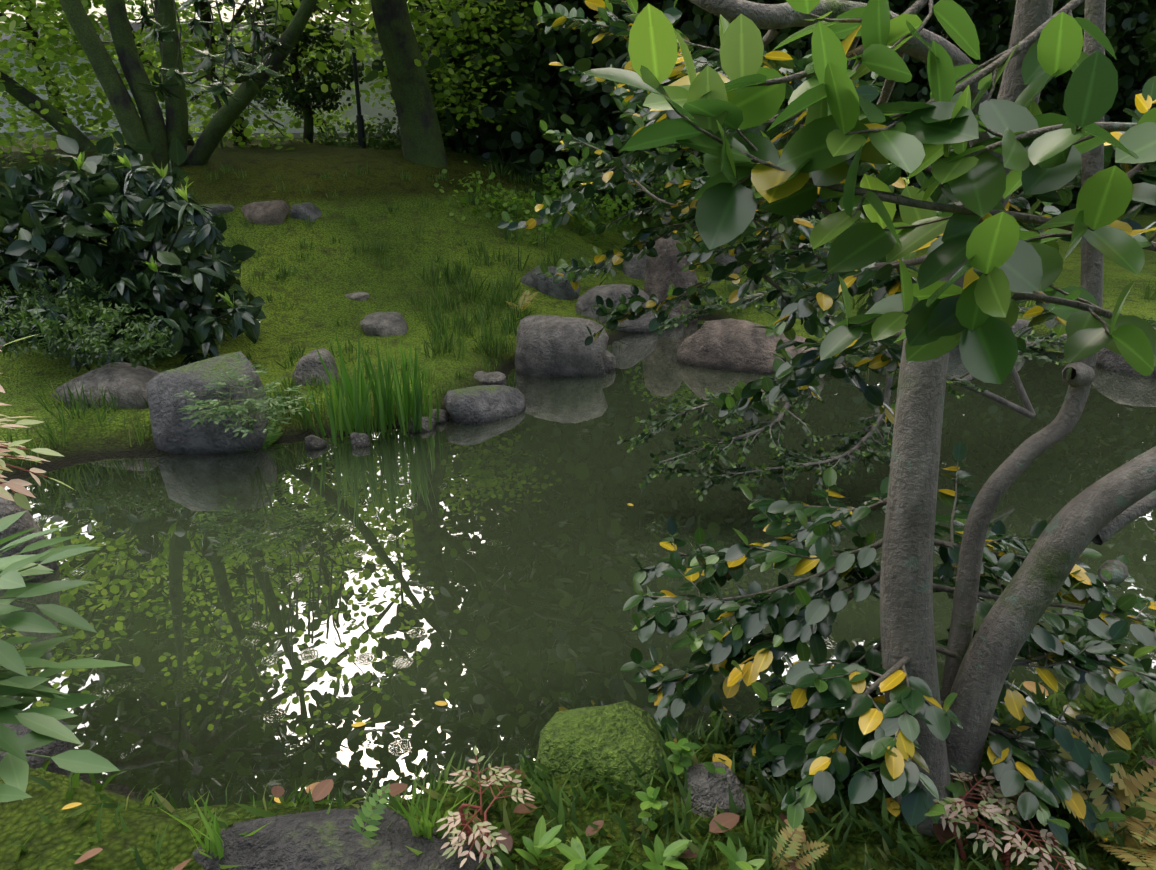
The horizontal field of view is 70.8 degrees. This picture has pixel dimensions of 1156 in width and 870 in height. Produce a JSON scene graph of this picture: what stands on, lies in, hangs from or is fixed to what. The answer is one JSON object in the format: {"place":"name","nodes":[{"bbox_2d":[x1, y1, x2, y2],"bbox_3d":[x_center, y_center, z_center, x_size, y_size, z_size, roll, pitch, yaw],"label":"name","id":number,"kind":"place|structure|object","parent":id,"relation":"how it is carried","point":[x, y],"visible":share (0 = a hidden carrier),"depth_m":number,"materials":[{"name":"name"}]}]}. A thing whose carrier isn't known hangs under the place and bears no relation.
{"place":"outdoors","nodes":[
{"label":"outdoors","id":0,"kind":"place"},
{"bbox_2d":[0,334,75,510],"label":"tall pink nandina","id":1,"kind":"object","parent":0,"point":[20,499],"depth_m":1.28,"materials":[{"name":"plant"}]},
{"bbox_2d":[130,0,293,106],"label":"hanging tree leaves","id":2,"kind":"object","parent":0,"point":[247,76],"visible":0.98,"depth_m":7.75,"materials":[{"name":"green plant"}]},
{"bbox_2d":[0,0,438,22],"label":"sky","id":3,"kind":"structure","parent":0,"point":[229,13],"materials":[{"name":"white"}]},
{"bbox_2d":[175,354,322,437],"bbox_3d":[-2.096,-0.127,5.063,0.961,0.639,0.798,1,21,2],"label":"nandina","id":4,"kind":"object","parent":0,"point":[240,408],"depth_m":4.97,"materials":[{"name":"green plant"}]},
{"bbox_2d":[0,319,1155,807],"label":"pond water","id":5,"kind":"structure","parent":0,"point":[288,615],"depth_m":3.98,"materials":[{"name":"green liquid"}]},
{"bbox_2d":[0,492,57,582],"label":"rock","id":6,"kind":"object","parent":5,"relation":"in","point":[25,521],"visible":0.33,"depth_m":3.75,"materials":[{"name":"grey stone"}]},
{"bbox_2d":[305,435,326,448],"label":"rock","id":7,"kind":"object","parent":5,"relation":"in","point":[313,442],"visible":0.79,"depth_m":5.39,"materials":[{"name":"grey stone"}]},
{"bbox_2d":[350,432,369,446],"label":"rock","id":8,"kind":"object","parent":5,"relation":"in","point":[360,439],"visible":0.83,"depth_m":5.43,"materials":[{"name":"grey stone"}]},
{"bbox_2d":[407,416,435,431],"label":"rock","id":9,"kind":"object","parent":5,"relation":"in","point":[425,424],"visible":0.4,"depth_m":5.72,"materials":[{"name":"grey stone"}]},
{"bbox_2d":[432,409,449,422],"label":"rock","id":10,"kind":"object","parent":5,"relation":"in","point":[443,416],"visible":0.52,"depth_m":5.87,"materials":[{"name":"grey stone"}]},
{"bbox_2d":[274,503,633,802],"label":"floating leaves","id":11,"kind":"object","parent":5,"relation":"on","point":[359,724],"visible":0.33,"depth_m":2.93,"materials":[{"name":"yellow plant"}]},
{"bbox_2d":[474,371,486,378],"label":"rock","id":12,"kind":"object","parent":5,"relation":"on","point":[477,374],"visible":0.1,"depth_m":6.74,"materials":[{"name":"grey stone"}]},
{"bbox_2d":[477,372,506,384],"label":"rock","id":13,"kind":"object","parent":5,"relation":"in","point":[494,378],"visible":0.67,"depth_m":6.66,"materials":[{"name":"grey stone"}]},
{"bbox_2d":[602,350,615,371],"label":"rock","id":14,"kind":"object","parent":5,"relation":"on","point":[609,360],"visible":0.1,"depth_m":7.05,"materials":[{"name":"grey stone"}]},
{"bbox_2d":[263,293,1155,869],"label":"plant stems","id":15,"kind":"object","parent":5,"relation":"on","point":[975,783],"visible":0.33,"depth_m":1.98,"materials":[{"name":"plant"}]},
{"bbox_2d":[0,137,1155,869],"bbox_3d":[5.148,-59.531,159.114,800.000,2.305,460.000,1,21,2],"label":"ground","id":16,"kind":"structure","parent":0,"point":[322,281],"depth_m":7.67,"materials":[{"name":"green plant"}]},
{"bbox_2d":[0,720,72,775],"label":"rock","id":17,"kind":"object","parent":16,"relation":"on","point":[55,747],"visible":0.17,"depth_m":2.39,"materials":[{"name":"grey stone"}]},
{"bbox_2d":[0,0,109,122],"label":"foliage","id":18,"kind":"object","parent":16,"relation":"on","point":[14,23],"depth_m":10.34,"materials":[{"name":"green plant"}]},
{"bbox_2d":[0,511,129,801],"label":"leafy plant","id":19,"kind":"object","parent":16,"relation":"on","point":[45,725],"depth_m":0.91,"materials":[{"name":"green plant"}]},
{"bbox_2d":[0,270,177,367],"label":"shrub","id":20,"kind":"object","parent":16,"relation":"on","point":[108,315],"visible":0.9,"depth_m":5.88,"materials":[{"name":"green plant"}]},
{"bbox_2d":[51,362,159,408],"bbox_3d":[-3.354,-0.353,5.889,0.780,0.312,0.524,1,21,2],"label":"rock","id":21,"kind":"object","parent":16,"relation":"on","point":[125,380],"visible":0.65,"depth_m":5.68,"materials":[{"name":"grey stone"}]},
{"bbox_2d":[0,166,254,372],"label":"shrub","id":22,"kind":"object","parent":16,"relation":"on","point":[74,185],"depth_m":6.26,"materials":[{"name":"green plant"}]},
{"bbox_2d":[0,126,265,360],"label":"shrub leaves","id":23,"kind":"object","parent":16,"relation":"on","point":[83,260],"visible":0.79,"depth_m":6.62,"materials":[{"name":"green plant"}]},
{"bbox_2d":[55,152,233,321],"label":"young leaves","id":24,"kind":"object","parent":23,"relation":"attached to","point":[182,193],"visible":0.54,"depth_m":6.22,"materials":[{"name":"green plant"}]},
{"bbox_2d":[0,0,317,173],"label":"tree","id":25,"kind":"object","parent":16,"relation":"on","point":[154,131],"depth_m":9.00,"materials":[{"name":"plant"}]},
{"bbox_2d":[0,0,343,149],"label":"foliage","id":26,"kind":"object","parent":16,"relation":"on","point":[245,123],"depth_m":11.53,"materials":[{"name":"green plant"}]},
{"bbox_2d":[146,351,269,453],"bbox_3d":[-2.464,-0.128,5.487,0.763,0.796,0.531,1,21,2],"label":"rock","id":27,"kind":"object","parent":16,"relation":"on","point":[172,433],"visible":0.75,"depth_m":5.28,"materials":[{"name":"grey stone"}]},
{"bbox_2d":[199,204,234,215],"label":"rock","id":28,"kind":"object","parent":16,"relation":"on","point":[222,208],"visible":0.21,"depth_m":8.67,"materials":[{"name":"grey stone"}]},
{"bbox_2d":[91,0,373,146],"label":"foliage","id":29,"kind":"object","parent":16,"relation":"on","point":[296,125],"depth_m":14.36,"materials":[{"name":"green plant"}]},
{"bbox_2d":[0,0,465,149],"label":"foliage","id":30,"kind":"object","parent":16,"relation":"on","point":[340,7],"depth_m":10.75,"materials":[{"name":"green plant"}]},
{"bbox_2d":[241,200,289,224],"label":"rock","id":31,"kind":"object","parent":16,"relation":"on","point":[272,212],"visible":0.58,"depth_m":8.67,"materials":[{"name":"grey stone"}]},
{"bbox_2d":[0,0,558,167],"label":"trees","id":32,"kind":"object","parent":16,"relation":"on","point":[440,20],"visible":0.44,"depth_m":10.93,"materials":[{"name":"green plant"}]},
{"bbox_2d":[227,0,369,142],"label":"cloud tree","id":33,"kind":"object","parent":16,"relation":"on","point":[318,96],"depth_m":13.23,"materials":[{"name":"green plant"}]},
{"bbox_2d":[290,202,321,221],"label":"rock","id":34,"kind":"object","parent":16,"relation":"on","point":[305,210],"visible":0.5,"depth_m":8.84,"materials":[{"name":"grey stone"}]},
{"bbox_2d":[292,348,338,385],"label":"rock","id":35,"kind":"object","parent":16,"relation":"on","point":[310,363],"visible":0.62,"depth_m":6.14,"materials":[{"name":"grey stone"}]},
{"bbox_2d":[156,766,478,868],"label":"grass tufts","id":36,"kind":"object","parent":16,"relation":"on","point":[423,826],"visible":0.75,"depth_m":1.96,"materials":[{"name":"green plant"}]},
{"bbox_2d":[192,808,499,869],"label":"flat rock","id":37,"kind":"object","parent":16,"relation":"on","point":[298,841],"visible":0.67,"depth_m":1.92,"materials":[{"name":"grey stone"}]},
{"bbox_2d":[348,0,366,147],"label":"trunk","id":38,"kind":"object","parent":16,"relation":"on","point":[360,127],"visible":0.74,"depth_m":11.88,"materials":[{"name":"wood"}]},
{"bbox_2d":[345,291,369,300],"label":"rock","id":39,"kind":"object","parent":16,"relation":"on","point":[362,295],"visible":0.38,"depth_m":8.03,"materials":[{"name":"grey stone"}]},
{"bbox_2d":[295,327,439,444],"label":"iris leaves","id":40,"kind":"object","parent":16,"relation":"on","point":[356,416],"visible":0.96,"depth_m":5.51,"materials":[{"name":"green plant"}]},
{"bbox_2d":[360,312,407,336],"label":"rock","id":41,"kind":"object","parent":16,"relation":"on","point":[385,324],"visible":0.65,"depth_m":7.46,"materials":[{"name":"grey stone"}]},
{"bbox_2d":[317,110,485,154],"bbox_3d":[-2.737,-4.326,12.594,2.808,1.352,2.184,1,21,2],"label":"shrub","id":42,"kind":"object","parent":16,"relation":"on","point":[371,142],"visible":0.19,"depth_m":12.42,"materials":[{"name":"green plant"}]},
{"bbox_2d":[444,385,525,423],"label":"rock","id":43,"kind":"object","parent":16,"relation":"on","point":[482,404],"visible":0.77,"depth_m":5.89,"materials":[{"name":"grey stone"}]},
{"bbox_2d":[436,746,534,869],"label":"nandina seedling","id":44,"kind":"object","parent":16,"relation":"on","point":[462,836],"depth_m":1.92,"materials":[{"name":"plant"}]},
{"bbox_2d":[521,266,580,292],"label":"rock","id":45,"kind":"object","parent":16,"relation":"on","point":[526,279],"visible":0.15,"depth_m":8.91,"materials":[{"name":"grey stone"}]},
{"bbox_2d":[531,266,579,299],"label":"rock","id":46,"kind":"object","parent":16,"relation":"on","point":[563,289],"visible":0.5,"depth_m":8.72,"materials":[{"name":"grey stone"}]},
{"bbox_2d":[515,315,608,377],"bbox_3d":[-0.198,-0.685,7.051,0.861,0.673,0.576,17,27,37],"label":"rock","id":47,"kind":"object","parent":16,"relation":"on","point":[550,346],"visible":0.79,"depth_m":6.86,"materials":[{"name":"grey stone"}]},
{"bbox_2d":[364,0,764,167],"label":"tree","id":48,"kind":"object","parent":16,"relation":"on","point":[421,136],"depth_m":10.31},
{"bbox_2d":[0,22,1141,138],"bbox_3d":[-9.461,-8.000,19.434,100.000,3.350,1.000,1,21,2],"label":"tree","id":49,"kind":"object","parent":16,"relation":"on","point":[368,109],"depth_m":19.20,"materials":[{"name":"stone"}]},
{"bbox_2d":[434,145,708,251],"bbox_3d":[-0.133,-3.203,10.810,5.181,1.734,2.792,-7,22,-17],"label":"shrub","id":50,"kind":"object","parent":16,"relation":"on","point":[607,210],"visible":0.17,"depth_m":10.49,"materials":[{"name":"green plant"}]},
{"bbox_2d":[1,156,1155,468],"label":"grass tuft leaves","id":51,"kind":"object","parent":16,"relation":"on","point":[479,318],"visible":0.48,"depth_m":7.74,"materials":[{"name":"green plant"}]},
{"bbox_2d":[6,674,1155,869],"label":"ground cover blades","id":52,"kind":"object","parent":16,"relation":"on","point":[559,814],"visible":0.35,"depth_m":2.06,"materials":[{"name":"green plant"}]},
{"bbox_2d":[534,701,665,792],"bbox_3d":[0.086,1.022,2.364,0.407,0.414,0.385,-7,22,-18],"label":"mossy rock","id":53,"kind":"object","parent":16,"relation":"on","point":[589,735],"visible":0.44,"depth_m":2.26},
{"bbox_2d":[62,681,1155,869],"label":"fallen leaves","id":54,"kind":"object","parent":16,"relation":"on","point":[321,790],"visible":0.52,"depth_m":2.02,"materials":[{"name":"brown plant"}]},
{"bbox_2d":[576,284,657,332],"bbox_3d":[0.414,-1.307,8.544,0.873,0.525,0.589,1,21,2],"label":"rock","id":55,"kind":"object","parent":16,"relation":"on","point":[613,292],"visible":0.44,"depth_m":8.36,"materials":[{"name":"grey stone"}]},
{"bbox_2d":[622,249,646,278],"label":"rock","id":56,"kind":"object","parent":16,"relation":"on","point":[634,267],"visible":0.17,"depth_m":9.91,"materials":[{"name":"grey stone"}]},
{"bbox_2d":[660,309,683,326],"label":"rock","id":57,"kind":"object","parent":16,"relation":"on","point":[672,314],"visible":0.17,"depth_m":8.63,"materials":[{"name":"grey stone"}]},
{"bbox_2d":[644,236,700,322],"bbox_3d":[1.040,-1.510,8.901,0.642,1.313,0.343,12,24,28],"label":"rock","id":58,"kind":"object","parent":16,"relation":"on","point":[663,268],"visible":0.48,"depth_m":8.72,"materials":[{"name":"grey stone"}]},
{"bbox_2d":[237,420,1146,840],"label":"green fern fronds","id":59,"kind":"object","parent":16,"relation":"on","point":[371,828],"visible":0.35,"depth_m":1.97,"materials":[{"name":"green plant"}]},
{"bbox_2d":[683,761,750,818],"bbox_3d":[0.364,0.937,2.124,0.178,0.125,0.142,1,21,2],"label":"rock","id":60,"kind":"object","parent":16,"relation":"on","point":[711,792],"visible":0.67,"depth_m":2.08,"materials":[{"name":"grey stone"}]},
{"bbox_2d":[714,252,740,273],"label":"rock","id":61,"kind":"object","parent":16,"relation":"on","point":[723,259],"visible":0.17,"depth_m":10.45,"materials":[{"name":"grey stone"}]},
{"bbox_2d":[676,318,816,373],"bbox_3d":[1.558,-0.751,7.282,1.309,0.560,0.634,9,23,21],"label":"rock","id":62,"kind":"object","parent":16,"relation":"on","point":[730,344],"visible":0.54,"depth_m":7.09,"materials":[{"name":"grey stone"}]},
{"bbox_2d":[515,738,1020,869],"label":"leafy plants","id":63,"kind":"object","parent":16,"relation":"on","point":[574,853],"visible":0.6,"depth_m":1.93,"materials":[{"name":"green plant"}]},
{"bbox_2d":[497,0,1155,846],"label":"camellia","id":64,"kind":"object","parent":16,"relation":"on","point":[869,732],"depth_m":2.02,"materials":[{"name":"green plant"}]},
{"bbox_2d":[505,290,1155,869],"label":"fern","id":65,"kind":"object","parent":16,"relation":"on","point":[1123,798],"visible":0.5,"depth_m":1.96,"materials":[{"name":"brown plant"}]},
{"bbox_2d":[617,212,1155,501],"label":"shrub","id":66,"kind":"object","parent":16,"relation":"on","point":[721,302],"depth_m":4.51,"materials":[{"name":"green plant"}]},
{"bbox_2d":[933,766,1020,859],"bbox_3d":[0.941,0.894,1.956,0.267,0.215,0.285,1,21,2],"label":"nandina seedling","id":67,"kind":"object","parent":16,"relation":"on","point":[1000,817],"depth_m":1.92,"materials":[{"name":"beige plant"}]},
{"bbox_2d":[951,784,1086,869],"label":"nandina seedling","id":68,"kind":"object","parent":16,"relation":"on","point":[1017,839],"depth_m":1.86,"materials":[{"name":"plant"}]},
{"bbox_2d":[1011,319,1031,336],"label":"rock","id":69,"kind":"object","parent":16,"relation":"on","point":[1019,324],"visible":0.1,"depth_m":7.72,"materials":[{"name":"grey stone"}]},
{"bbox_2d":[1096,347,1155,377],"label":"rock","id":70,"kind":"object","parent":16,"relation":"on","point":[1108,359],"visible":0.35,"depth_m":7.07,"materials":[{"name":"grey stone"}]},
{"bbox_2d":[358,0,1155,221],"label":"background bush","id":71,"kind":"object","parent":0,"point":[524,141],"depth_m":12.17,"materials":[{"name":"green plant"}]},
{"bbox_2d":[582,0,1155,383],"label":"camellia leaves","id":72,"kind":"object","parent":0,"point":[820,148],"visible":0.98,"depth_m":0.86,"materials":[{"name":"green plant"}]}
]}

